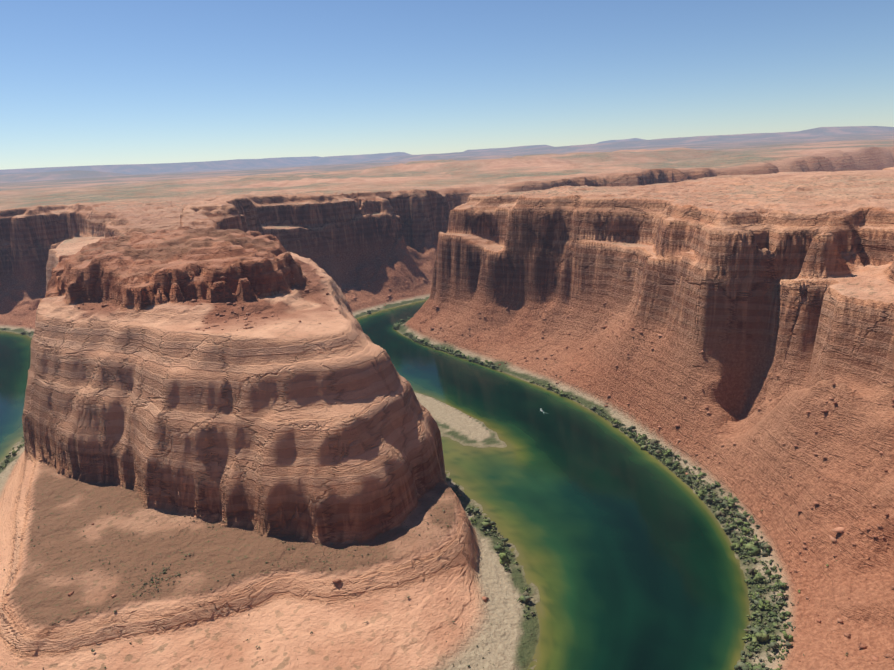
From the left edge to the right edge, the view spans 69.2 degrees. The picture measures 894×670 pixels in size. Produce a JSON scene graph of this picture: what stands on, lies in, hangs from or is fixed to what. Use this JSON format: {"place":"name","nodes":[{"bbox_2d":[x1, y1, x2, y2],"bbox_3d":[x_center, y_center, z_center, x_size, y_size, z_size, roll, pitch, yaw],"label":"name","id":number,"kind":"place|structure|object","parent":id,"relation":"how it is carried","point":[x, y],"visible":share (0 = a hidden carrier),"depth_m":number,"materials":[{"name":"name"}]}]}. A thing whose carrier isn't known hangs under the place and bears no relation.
{"place":"outdoors","nodes":[
{"label":"outdoors","id":0,"kind":"place"},
{"bbox_2d":[0,300,749,669],"bbox_3d":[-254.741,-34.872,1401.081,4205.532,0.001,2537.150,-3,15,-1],"label":"river water","id":1,"kind":"structure","parent":0,"point":[620,542],"depth_m":592.45,"materials":[{"name":"green liquid"}]},
{"bbox_2d":[0,126,893,669],"bbox_3d":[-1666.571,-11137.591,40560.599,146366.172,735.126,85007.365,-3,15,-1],"label":"terrain","id":2,"kind":"structure","parent":0,"point":[312,428],"depth_m":643.23,"materials":[{"name":"brown stone"}]},
{"bbox_2d":[0,309,794,669],"bbox_3d":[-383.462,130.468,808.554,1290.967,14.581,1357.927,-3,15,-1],"label":"shrubs","id":3,"kind":"object","parent":2,"relation":"on","point":[762,635],"visible":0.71,"depth_m":549.72,"materials":[{"name":"green plant"}]},
{"bbox_2d":[5,312,790,669],"bbox_3d":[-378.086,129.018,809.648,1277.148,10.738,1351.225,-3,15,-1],"label":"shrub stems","id":4,"kind":"object","parent":2,"relation":"on","point":[691,486],"visible":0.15,"depth_m":550.93,"materials":[{"name":"green plant"}]},
{"bbox_2d":[1,290,858,669],"bbox_3d":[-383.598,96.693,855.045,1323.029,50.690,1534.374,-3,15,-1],"label":"shrubs","id":5,"kind":"object","parent":2,"relation":"on","point":[697,488],"visible":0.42,"depth_m":520.12,"materials":[{"name":"green plant"}]},
{"bbox_2d":[5,250,893,669],"bbox_3d":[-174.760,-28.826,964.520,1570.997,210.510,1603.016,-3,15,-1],"label":"talus boulders","id":6,"kind":"object","parent":2,"relation":"on","point":[833,540],"visible":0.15,"depth_m":648.53,"materials":[{"name":"brown stone"}]},
{"bbox_2d":[0,0,893,169],"label":"sky","id":7,"kind":"structure","parent":0,"point":[83,82],"materials":[{"name":"blue"}]}
]}

